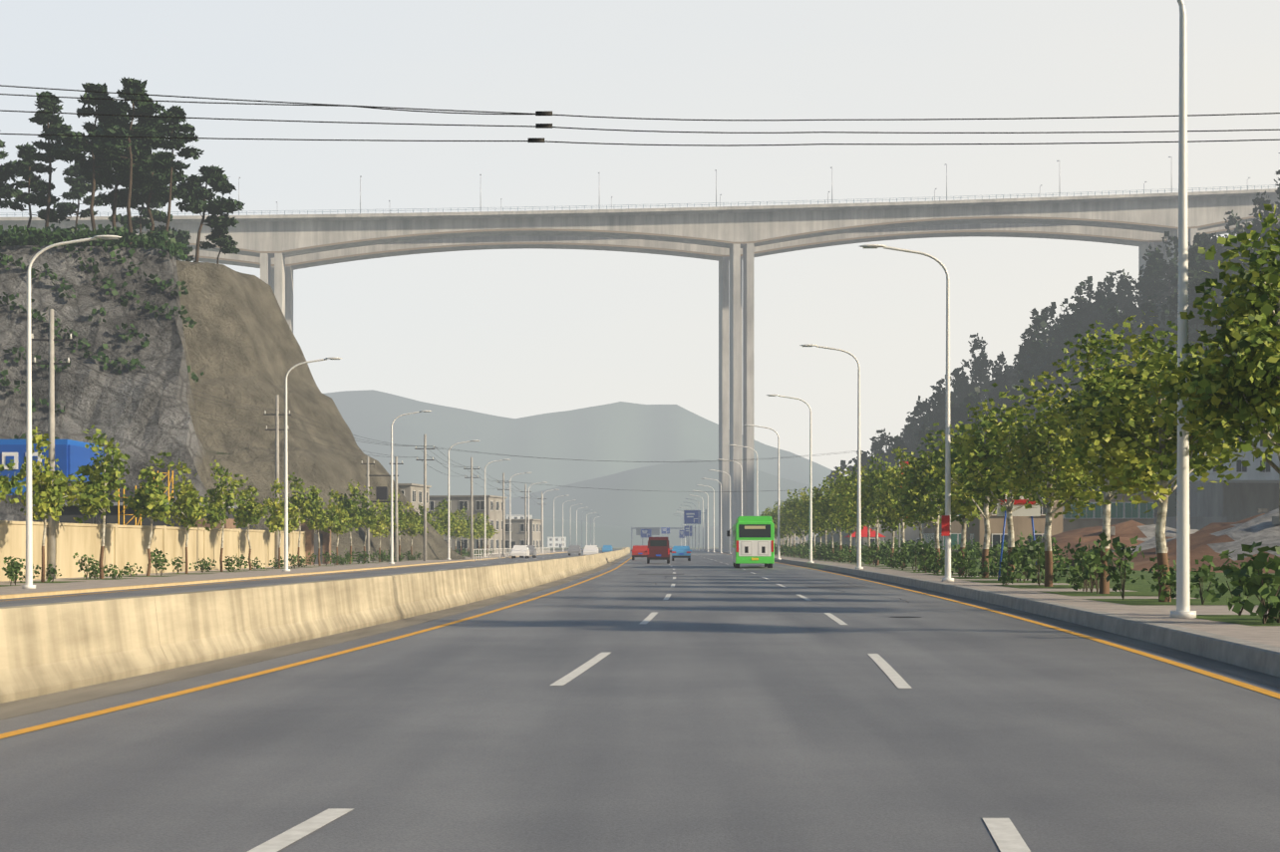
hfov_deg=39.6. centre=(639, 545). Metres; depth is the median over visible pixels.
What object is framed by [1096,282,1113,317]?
forest tree
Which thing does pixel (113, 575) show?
shrub
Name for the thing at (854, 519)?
plane tree
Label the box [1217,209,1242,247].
forest tree
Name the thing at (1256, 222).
forest tree
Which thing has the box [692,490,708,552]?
street lamp
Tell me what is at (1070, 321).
forest tree
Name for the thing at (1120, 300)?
forest tree
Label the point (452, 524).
plane tree
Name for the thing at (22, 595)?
kerb
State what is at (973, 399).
forest tree
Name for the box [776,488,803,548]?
plane tree
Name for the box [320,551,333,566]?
shrub
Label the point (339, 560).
shrub
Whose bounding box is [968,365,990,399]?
forest tree
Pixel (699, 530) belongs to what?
street lamp
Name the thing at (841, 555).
shrub
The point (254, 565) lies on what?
shrub
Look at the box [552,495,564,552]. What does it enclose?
street lamp
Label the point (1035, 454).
plane tree
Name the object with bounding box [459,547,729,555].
ground
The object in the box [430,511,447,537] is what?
plane tree
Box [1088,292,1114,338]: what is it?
forest tree
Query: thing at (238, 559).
shrub
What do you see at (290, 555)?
shrub
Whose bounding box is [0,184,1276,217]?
bridge railing
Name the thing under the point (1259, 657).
kerb
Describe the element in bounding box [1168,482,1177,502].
forest tree
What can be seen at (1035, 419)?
forest tree
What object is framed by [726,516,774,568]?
green city bus
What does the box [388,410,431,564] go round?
street lamp
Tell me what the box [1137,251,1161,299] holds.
forest tree
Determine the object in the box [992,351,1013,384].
forest tree
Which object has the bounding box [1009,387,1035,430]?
forest tree
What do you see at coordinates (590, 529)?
street lamp
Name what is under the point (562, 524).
street lamp
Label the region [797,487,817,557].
plane tree
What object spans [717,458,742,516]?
street lamp
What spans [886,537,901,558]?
lawn shrub
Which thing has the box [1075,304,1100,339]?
forest tree
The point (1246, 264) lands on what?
forest tree
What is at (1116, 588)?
shrub
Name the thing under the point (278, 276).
bridge piers
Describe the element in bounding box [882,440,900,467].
forest tree
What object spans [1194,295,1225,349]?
forest tree
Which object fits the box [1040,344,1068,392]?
forest tree
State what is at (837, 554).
shrub
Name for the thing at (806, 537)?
town house
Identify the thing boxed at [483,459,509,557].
street lamp
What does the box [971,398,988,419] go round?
forest tree
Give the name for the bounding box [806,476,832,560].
plane tree
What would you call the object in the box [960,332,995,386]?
forest tree
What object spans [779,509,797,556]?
plane tree
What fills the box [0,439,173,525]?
yard canopy and frames
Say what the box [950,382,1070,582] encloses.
plane tree
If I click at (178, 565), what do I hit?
shrub
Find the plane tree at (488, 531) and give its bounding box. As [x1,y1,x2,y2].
[478,518,493,556]
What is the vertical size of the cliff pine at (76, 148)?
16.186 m
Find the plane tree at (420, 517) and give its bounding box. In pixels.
[414,502,429,535]
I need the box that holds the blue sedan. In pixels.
[669,546,691,561]
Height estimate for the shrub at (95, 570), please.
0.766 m
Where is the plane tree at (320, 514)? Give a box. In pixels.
[304,485,339,566]
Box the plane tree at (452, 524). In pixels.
[442,505,457,535]
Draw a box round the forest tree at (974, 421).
[967,413,986,443]
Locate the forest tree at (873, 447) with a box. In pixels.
[870,436,882,471]
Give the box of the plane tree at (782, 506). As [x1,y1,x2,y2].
[768,501,784,555]
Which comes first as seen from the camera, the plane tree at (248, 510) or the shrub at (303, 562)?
the plane tree at (248, 510)
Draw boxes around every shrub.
[1,557,25,585]
[1,564,18,585]
[5,556,25,583]
[18,564,40,581]
[41,564,61,582]
[72,553,97,579]
[83,559,118,579]
[87,563,103,580]
[103,564,129,579]
[118,562,143,577]
[150,547,167,575]
[151,555,168,576]
[168,557,185,573]
[188,560,209,572]
[194,559,216,572]
[196,557,210,572]
[222,556,239,572]
[223,558,246,572]
[233,554,245,569]
[244,557,265,569]
[268,556,284,567]
[270,560,284,569]
[288,554,299,569]
[288,556,298,569]
[295,556,311,567]
[308,552,318,564]
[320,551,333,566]
[329,553,348,564]
[335,555,352,565]
[353,552,363,564]
[358,551,370,564]
[366,551,376,562]
[383,553,396,562]
[779,544,787,556]
[798,542,808,553]
[802,549,815,558]
[812,550,823,560]
[814,542,825,557]
[820,545,829,556]
[820,549,830,561]
[823,552,839,562]
[833,549,842,558]
[838,550,848,563]
[842,552,857,563]
[844,547,862,561]
[861,549,867,563]
[862,546,876,566]
[864,547,883,566]
[866,543,888,566]
[877,552,897,567]
[879,556,893,566]
[881,540,898,554]
[881,548,891,564]
[884,556,898,568]
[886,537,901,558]
[888,551,901,568]
[891,551,912,570]
[894,541,912,569]
[904,548,918,569]
[907,538,925,570]
[911,544,941,573]
[913,561,942,573]
[915,542,937,573]
[918,551,952,574]
[923,537,945,558]
[937,550,959,575]
[941,538,982,571]
[951,546,978,578]
[951,559,981,577]
[954,551,976,575]
[967,540,981,553]
[970,545,982,565]
[973,562,1001,577]
[979,543,1006,577]
[981,553,1007,577]
[988,562,1025,585]
[989,539,1007,563]
[994,544,1016,569]
[996,547,1031,583]
[997,530,1068,574]
[1009,545,1035,583]
[1015,556,1066,586]
[1018,548,1038,581]
[1022,536,1058,586]
[1037,539,1062,568]
[1040,546,1068,565]
[1056,559,1090,588]
[1064,546,1095,585]
[1066,537,1110,593]
[1067,565,1092,591]
[1070,545,1091,592]
[1081,545,1115,594]
[1092,532,1144,600]
[1111,565,1136,593]
[1140,557,1176,593]
[1147,564,1176,603]
[1153,574,1199,600]
[1189,555,1220,605]
[1209,550,1275,616]
[1223,542,1279,624]
[1229,562,1279,623]
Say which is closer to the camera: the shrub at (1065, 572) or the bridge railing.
the shrub at (1065, 572)
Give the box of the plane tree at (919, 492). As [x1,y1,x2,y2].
[891,430,974,572]
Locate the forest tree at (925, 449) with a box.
[917,435,939,458]
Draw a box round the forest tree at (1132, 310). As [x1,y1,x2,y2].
[1122,284,1150,334]
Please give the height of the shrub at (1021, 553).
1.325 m
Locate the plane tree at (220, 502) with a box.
[198,459,241,572]
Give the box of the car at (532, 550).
[519,545,536,558]
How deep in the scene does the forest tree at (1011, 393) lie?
330.38 m
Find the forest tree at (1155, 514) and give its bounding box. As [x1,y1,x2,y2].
[1141,491,1158,517]
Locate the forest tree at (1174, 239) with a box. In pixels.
[1148,231,1178,296]
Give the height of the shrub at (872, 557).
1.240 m
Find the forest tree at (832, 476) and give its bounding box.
[824,466,840,490]
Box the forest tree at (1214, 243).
[1204,232,1229,270]
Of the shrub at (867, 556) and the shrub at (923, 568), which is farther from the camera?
the shrub at (867, 556)
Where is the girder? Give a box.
[178,217,1279,270]
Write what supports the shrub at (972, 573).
on the sidewalk at (1268, 635)
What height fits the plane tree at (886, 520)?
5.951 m
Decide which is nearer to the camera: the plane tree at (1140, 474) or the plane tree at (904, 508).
the plane tree at (1140, 474)
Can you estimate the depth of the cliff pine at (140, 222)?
200.41 m
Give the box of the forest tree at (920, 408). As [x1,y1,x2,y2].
[898,395,928,449]
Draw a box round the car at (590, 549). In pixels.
[582,545,599,555]
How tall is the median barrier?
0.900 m
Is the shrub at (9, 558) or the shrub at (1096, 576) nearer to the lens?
the shrub at (1096, 576)
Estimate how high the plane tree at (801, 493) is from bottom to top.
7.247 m
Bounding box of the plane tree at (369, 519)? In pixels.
[355,485,379,559]
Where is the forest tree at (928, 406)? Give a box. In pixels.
[916,398,933,427]
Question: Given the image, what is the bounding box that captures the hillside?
[812,259,1279,548]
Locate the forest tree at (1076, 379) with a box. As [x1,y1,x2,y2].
[1064,358,1086,397]
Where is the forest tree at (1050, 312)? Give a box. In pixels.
[1040,302,1057,344]
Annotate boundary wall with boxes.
[0,520,305,582]
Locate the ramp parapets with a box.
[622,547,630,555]
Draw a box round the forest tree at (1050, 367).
[1034,356,1069,397]
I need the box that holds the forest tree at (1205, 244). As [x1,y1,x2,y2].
[1188,235,1219,271]
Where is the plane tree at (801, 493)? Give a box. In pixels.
[784,487,807,551]
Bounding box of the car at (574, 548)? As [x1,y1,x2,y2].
[567,545,581,555]
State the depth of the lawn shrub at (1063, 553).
87.12 m
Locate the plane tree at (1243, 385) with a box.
[1142,203,1279,521]
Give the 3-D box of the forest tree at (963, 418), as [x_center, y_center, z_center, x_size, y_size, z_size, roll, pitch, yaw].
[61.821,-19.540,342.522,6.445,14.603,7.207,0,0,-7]
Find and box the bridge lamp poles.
[115,152,1279,214]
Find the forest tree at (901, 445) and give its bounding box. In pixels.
[889,434,911,469]
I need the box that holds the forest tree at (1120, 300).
[1106,278,1134,315]
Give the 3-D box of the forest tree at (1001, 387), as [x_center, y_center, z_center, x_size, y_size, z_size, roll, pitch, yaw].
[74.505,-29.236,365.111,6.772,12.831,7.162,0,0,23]
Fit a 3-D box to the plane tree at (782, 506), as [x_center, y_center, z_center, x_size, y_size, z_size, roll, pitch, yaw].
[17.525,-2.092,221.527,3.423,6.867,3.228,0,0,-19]
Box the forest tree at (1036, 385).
[1021,372,1045,414]
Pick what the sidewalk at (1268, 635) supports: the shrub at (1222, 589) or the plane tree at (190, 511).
the shrub at (1222, 589)
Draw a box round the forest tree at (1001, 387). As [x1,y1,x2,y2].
[986,371,1011,414]
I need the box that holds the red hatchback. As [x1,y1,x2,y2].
[631,545,647,560]
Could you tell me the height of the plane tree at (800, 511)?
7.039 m
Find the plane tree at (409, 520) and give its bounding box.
[388,491,417,559]
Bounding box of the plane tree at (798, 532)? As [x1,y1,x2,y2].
[786,498,808,554]
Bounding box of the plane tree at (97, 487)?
[66,424,129,579]
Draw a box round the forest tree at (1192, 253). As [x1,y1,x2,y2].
[1168,241,1206,320]
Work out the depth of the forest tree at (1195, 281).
334.75 m
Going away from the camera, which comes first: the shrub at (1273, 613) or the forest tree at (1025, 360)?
the shrub at (1273, 613)
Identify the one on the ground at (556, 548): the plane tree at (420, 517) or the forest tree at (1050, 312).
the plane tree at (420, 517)
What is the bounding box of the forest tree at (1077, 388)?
[1065,365,1094,400]
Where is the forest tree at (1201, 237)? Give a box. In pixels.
[1188,233,1214,268]
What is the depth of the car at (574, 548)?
258.79 m
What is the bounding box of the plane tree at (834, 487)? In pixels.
[815,466,851,554]
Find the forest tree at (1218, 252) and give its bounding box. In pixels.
[1215,244,1238,283]
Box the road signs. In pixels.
[631,509,706,551]
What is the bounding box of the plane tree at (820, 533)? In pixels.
[804,505,830,556]
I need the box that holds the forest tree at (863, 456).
[847,450,874,472]
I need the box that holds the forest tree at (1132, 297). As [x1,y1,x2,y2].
[1114,268,1141,315]
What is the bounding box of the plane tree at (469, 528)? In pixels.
[462,513,474,551]
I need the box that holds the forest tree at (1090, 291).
[1074,285,1105,350]
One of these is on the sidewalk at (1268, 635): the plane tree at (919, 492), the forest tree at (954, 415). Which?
the plane tree at (919, 492)
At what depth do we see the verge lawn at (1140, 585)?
61.00 m
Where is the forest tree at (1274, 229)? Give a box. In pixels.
[1251,222,1279,267]
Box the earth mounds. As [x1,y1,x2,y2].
[978,508,1279,573]
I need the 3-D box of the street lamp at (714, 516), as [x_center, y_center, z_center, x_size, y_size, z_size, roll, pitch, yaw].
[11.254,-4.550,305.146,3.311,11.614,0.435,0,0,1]
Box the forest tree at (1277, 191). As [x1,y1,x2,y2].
[1263,169,1279,217]
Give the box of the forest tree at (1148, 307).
[1134,294,1171,353]
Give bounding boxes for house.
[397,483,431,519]
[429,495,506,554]
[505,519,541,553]
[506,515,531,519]
[547,537,566,547]
[776,534,808,544]
[781,535,805,546]
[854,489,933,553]
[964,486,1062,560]
[1174,418,1279,483]
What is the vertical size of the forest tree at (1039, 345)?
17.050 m
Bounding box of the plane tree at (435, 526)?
[422,506,442,533]
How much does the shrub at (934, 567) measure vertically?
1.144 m
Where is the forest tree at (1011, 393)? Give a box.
[996,384,1027,429]
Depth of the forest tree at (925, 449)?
338.61 m
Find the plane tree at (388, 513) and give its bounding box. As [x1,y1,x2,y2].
[376,490,405,558]
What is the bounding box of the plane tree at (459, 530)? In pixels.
[445,509,467,551]
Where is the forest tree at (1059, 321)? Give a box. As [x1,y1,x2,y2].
[1048,313,1067,345]
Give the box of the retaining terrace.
[1153,483,1279,530]
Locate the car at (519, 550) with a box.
[510,545,529,558]
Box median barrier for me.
[0,549,626,703]
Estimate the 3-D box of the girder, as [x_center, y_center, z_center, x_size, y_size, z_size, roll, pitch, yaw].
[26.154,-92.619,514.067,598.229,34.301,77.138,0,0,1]
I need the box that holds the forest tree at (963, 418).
[956,405,969,434]
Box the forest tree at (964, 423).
[950,420,967,447]
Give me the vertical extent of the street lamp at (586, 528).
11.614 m
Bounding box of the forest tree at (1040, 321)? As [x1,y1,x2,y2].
[1023,308,1051,357]
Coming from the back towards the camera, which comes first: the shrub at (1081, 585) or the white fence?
the white fence
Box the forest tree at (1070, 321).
[1059,312,1081,374]
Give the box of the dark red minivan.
[644,537,671,564]
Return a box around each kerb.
[0,550,583,599]
[700,548,1279,677]
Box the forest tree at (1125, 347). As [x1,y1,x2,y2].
[1104,319,1137,375]
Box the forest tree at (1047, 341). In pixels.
[1027,332,1054,385]
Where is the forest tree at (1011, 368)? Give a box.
[1002,363,1016,385]
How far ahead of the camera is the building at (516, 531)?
335.34 m
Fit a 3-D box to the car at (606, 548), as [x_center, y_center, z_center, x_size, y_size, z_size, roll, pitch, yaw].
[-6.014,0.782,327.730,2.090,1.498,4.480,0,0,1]
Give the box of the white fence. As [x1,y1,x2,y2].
[473,547,550,560]
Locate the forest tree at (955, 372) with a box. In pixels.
[950,365,980,397]
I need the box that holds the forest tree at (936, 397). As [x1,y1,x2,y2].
[920,387,955,441]
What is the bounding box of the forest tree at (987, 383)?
[968,359,992,400]
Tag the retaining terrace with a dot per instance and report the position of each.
(1209, 503)
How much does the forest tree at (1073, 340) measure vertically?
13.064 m
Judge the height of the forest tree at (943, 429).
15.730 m
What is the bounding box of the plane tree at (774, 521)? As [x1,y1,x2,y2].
[772,499,788,556]
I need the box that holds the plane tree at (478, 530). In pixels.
[468,514,486,539]
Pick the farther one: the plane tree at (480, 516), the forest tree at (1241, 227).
the forest tree at (1241, 227)
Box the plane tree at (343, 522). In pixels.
[320,489,355,565]
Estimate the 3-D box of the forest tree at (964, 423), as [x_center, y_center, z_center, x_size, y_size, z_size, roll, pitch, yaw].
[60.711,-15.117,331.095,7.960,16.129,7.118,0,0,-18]
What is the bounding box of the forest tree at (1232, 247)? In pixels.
[1223,243,1240,262]
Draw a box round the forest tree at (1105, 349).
[1095,338,1115,377]
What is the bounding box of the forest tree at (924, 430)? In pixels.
[910,417,937,465]
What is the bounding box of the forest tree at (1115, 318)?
[1098,305,1130,366]
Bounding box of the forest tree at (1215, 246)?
[1204,234,1218,264]
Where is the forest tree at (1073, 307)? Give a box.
[1048,298,1084,359]
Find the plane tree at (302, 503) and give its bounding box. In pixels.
[283,472,321,567]
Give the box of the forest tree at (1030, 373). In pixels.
[998,364,1040,416]
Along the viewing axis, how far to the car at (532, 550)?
212.98 m
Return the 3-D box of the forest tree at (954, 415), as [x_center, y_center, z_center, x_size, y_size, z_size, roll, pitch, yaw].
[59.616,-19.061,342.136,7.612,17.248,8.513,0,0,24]
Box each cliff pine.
[0,139,19,190]
[0,142,71,228]
[27,90,72,227]
[46,82,138,243]
[52,161,103,229]
[72,99,173,228]
[85,76,175,245]
[96,114,190,234]
[107,188,177,238]
[151,104,204,244]
[174,164,245,262]
[175,229,194,262]
[199,226,239,264]
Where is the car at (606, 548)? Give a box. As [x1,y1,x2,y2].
[601,545,613,553]
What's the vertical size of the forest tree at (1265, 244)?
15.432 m
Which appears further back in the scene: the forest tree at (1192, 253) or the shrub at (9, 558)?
the forest tree at (1192, 253)
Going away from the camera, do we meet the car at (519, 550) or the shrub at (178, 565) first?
the shrub at (178, 565)
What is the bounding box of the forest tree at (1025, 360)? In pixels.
[1011,342,1032,385]
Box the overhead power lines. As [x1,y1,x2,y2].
[0,84,1279,146]
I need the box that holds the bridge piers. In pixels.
[260,228,1197,550]
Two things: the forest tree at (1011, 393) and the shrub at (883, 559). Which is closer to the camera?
the shrub at (883, 559)
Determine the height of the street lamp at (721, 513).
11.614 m
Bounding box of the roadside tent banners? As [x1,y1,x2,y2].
[844,459,1040,581]
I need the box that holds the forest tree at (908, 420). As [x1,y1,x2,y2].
[901,411,924,452]
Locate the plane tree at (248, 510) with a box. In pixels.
[233,473,267,570]
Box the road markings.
[0,549,1279,851]
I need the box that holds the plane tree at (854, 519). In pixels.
[845,463,885,564]
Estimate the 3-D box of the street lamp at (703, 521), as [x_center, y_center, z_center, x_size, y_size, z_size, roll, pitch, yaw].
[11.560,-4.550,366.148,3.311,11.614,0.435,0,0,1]
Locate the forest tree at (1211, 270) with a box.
[1188,265,1227,332]
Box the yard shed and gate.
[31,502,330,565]
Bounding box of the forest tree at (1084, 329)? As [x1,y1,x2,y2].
[1068,320,1095,362]
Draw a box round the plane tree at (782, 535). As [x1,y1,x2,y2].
[771,509,789,545]
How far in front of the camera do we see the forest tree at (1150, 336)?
325.29 m
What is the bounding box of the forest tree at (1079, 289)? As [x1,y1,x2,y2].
[1070,276,1106,343]
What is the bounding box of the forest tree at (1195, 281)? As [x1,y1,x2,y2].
[1188,270,1212,352]
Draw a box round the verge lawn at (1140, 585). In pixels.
[779,554,1279,606]
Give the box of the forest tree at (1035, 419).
[1022,409,1056,464]
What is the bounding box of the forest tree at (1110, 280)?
[1100,271,1126,319]
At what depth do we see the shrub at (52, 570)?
67.82 m
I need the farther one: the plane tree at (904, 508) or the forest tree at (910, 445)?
the forest tree at (910, 445)
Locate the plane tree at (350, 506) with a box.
[329,479,364,564]
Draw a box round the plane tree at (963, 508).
[920,423,996,575]
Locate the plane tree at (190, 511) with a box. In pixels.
[161,458,207,574]
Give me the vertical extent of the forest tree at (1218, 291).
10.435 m
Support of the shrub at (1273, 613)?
on the sidewalk at (1268, 635)
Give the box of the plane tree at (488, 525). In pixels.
[482,515,497,549]
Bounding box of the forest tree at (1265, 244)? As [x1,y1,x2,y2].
[1238,239,1278,275]
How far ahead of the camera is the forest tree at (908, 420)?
430.44 m
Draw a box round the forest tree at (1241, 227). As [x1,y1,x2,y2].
[1231,219,1269,270]
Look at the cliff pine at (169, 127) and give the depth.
165.44 m
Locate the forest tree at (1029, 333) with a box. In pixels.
[1012,323,1038,376]
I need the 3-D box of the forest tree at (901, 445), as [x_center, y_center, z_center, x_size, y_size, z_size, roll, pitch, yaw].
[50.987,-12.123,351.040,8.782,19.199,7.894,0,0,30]
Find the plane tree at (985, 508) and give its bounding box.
[921,399,1024,578]
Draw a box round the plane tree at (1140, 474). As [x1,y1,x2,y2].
[1061,310,1253,602]
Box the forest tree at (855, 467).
[844,464,867,482]
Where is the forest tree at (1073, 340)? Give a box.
[1058,334,1081,380]
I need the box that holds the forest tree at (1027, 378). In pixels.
[1020,373,1037,396]
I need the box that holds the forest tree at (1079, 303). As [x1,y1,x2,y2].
[1070,297,1095,329]
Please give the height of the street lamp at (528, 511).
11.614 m
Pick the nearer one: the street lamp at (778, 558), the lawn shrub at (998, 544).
the lawn shrub at (998, 544)
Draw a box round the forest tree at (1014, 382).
[1007,353,1020,385]
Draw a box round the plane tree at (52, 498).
[13,426,86,582]
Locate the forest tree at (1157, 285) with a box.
[1130,244,1170,316]
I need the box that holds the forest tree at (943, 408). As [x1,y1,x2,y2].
[930,374,953,419]
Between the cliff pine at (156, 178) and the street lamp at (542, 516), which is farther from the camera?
the street lamp at (542, 516)
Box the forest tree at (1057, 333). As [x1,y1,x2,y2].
[1049,323,1065,348]
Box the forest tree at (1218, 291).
[1210,269,1227,302]
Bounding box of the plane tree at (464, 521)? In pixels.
[453,506,470,556]
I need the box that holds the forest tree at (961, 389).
[950,373,973,407]
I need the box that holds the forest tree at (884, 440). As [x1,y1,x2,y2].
[866,428,894,469]
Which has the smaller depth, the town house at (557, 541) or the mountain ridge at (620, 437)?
the town house at (557, 541)
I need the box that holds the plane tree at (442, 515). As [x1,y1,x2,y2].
[434,497,457,538]
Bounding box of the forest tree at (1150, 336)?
[1124,331,1153,375]
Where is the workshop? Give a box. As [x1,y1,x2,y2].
[923,494,1154,552]
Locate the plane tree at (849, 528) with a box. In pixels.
[827,477,868,562]
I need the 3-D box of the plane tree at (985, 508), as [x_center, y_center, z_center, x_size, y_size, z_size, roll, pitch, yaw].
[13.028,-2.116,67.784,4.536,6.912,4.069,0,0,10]
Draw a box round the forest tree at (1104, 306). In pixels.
[1096,298,1128,340]
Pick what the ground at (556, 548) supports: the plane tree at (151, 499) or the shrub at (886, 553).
the plane tree at (151, 499)
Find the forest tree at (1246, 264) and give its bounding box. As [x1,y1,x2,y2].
[1230,252,1260,296]
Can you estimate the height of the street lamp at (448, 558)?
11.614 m
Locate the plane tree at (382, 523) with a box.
[369,499,397,562]
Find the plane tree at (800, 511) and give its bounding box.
[793,486,813,548]
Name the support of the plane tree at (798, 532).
on the sidewalk at (1268, 635)
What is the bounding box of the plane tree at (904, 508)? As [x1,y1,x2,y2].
[893,456,945,570]
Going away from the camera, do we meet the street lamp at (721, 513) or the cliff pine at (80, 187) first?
the cliff pine at (80, 187)
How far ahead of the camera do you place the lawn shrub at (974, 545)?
126.64 m
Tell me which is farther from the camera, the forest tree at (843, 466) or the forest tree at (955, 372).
the forest tree at (843, 466)
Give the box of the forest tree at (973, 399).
[959,386,982,436]
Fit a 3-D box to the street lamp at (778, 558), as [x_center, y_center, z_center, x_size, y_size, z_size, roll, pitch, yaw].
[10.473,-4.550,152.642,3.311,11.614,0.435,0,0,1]
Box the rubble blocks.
[1031,508,1279,554]
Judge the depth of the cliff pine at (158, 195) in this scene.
172.03 m
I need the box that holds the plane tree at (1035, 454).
[982,370,1103,587]
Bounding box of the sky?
[0,0,1279,476]
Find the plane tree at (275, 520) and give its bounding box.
[261,478,304,569]
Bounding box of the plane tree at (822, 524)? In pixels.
[814,487,849,559]
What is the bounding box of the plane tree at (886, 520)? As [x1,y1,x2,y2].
[869,465,907,567]
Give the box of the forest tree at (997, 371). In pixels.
[985,362,1002,396]
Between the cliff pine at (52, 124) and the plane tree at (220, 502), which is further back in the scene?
the cliff pine at (52, 124)
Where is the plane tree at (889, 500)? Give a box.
[871,446,922,567]
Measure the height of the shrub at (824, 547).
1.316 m
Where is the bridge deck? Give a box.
[0,188,1279,258]
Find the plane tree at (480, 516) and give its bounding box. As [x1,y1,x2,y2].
[472,510,486,549]
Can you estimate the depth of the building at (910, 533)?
250.29 m
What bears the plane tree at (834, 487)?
on the sidewalk at (1268, 635)
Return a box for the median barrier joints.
[154,555,606,644]
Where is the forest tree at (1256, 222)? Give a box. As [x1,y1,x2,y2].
[1248,191,1279,239]
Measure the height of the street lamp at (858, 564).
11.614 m
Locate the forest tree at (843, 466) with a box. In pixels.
[829,460,852,490]
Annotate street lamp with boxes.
[21,235,121,589]
[282,356,341,572]
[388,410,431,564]
[446,440,479,560]
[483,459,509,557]
[509,472,531,555]
[528,481,545,545]
[542,489,558,553]
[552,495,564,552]
[562,500,571,551]
[576,507,584,545]
[581,510,587,550]
[586,512,594,545]
[590,514,599,545]
[685,498,699,551]
[685,505,692,550]
[687,502,695,550]
[689,494,703,551]
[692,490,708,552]
[696,484,714,552]
[701,478,722,553]
[708,469,731,554]
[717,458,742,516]
[727,444,757,516]
[743,424,781,560]
[766,394,813,563]
[800,343,863,569]
[859,244,954,582]
[1170,0,1196,619]
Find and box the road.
[0,549,1279,851]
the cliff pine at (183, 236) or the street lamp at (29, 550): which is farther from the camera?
the cliff pine at (183, 236)
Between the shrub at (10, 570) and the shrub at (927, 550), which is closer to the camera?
the shrub at (10, 570)
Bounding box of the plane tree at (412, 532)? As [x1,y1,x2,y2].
[397,502,423,558]
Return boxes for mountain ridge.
[323,389,845,500]
[505,459,824,527]
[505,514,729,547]
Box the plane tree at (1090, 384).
[1037,320,1191,594]
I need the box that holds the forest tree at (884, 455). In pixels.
[871,445,893,477]
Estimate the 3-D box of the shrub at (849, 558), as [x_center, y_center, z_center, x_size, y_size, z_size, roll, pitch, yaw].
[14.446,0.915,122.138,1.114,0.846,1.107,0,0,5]
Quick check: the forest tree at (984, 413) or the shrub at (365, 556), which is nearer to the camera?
the shrub at (365, 556)
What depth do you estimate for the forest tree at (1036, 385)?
339.19 m
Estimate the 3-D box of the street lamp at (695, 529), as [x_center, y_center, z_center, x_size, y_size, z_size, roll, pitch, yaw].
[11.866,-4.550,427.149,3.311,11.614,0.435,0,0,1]
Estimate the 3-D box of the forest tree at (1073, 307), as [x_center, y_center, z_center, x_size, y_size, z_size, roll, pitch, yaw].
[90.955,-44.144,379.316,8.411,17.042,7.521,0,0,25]
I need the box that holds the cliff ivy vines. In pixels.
[0,223,203,439]
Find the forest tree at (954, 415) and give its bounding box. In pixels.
[934,401,969,449]
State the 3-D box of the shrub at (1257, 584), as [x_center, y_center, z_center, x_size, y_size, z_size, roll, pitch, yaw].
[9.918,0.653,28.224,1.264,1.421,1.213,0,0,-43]
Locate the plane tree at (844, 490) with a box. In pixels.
[830,464,867,563]
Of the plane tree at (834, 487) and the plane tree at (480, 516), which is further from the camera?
the plane tree at (480, 516)
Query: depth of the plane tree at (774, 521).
207.30 m
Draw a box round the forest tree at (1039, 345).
[1021,333,1055,398]
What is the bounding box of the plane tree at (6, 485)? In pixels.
[0,459,25,504]
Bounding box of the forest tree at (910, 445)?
[906,428,922,456]
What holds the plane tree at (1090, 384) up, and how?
on the sidewalk at (1268, 635)
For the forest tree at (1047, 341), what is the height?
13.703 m
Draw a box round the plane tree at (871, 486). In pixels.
[849,453,898,565]
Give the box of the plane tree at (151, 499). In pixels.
[122,452,175,576]
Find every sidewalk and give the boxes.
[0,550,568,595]
[701,548,1279,647]
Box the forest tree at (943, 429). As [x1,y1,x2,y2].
[936,426,953,449]

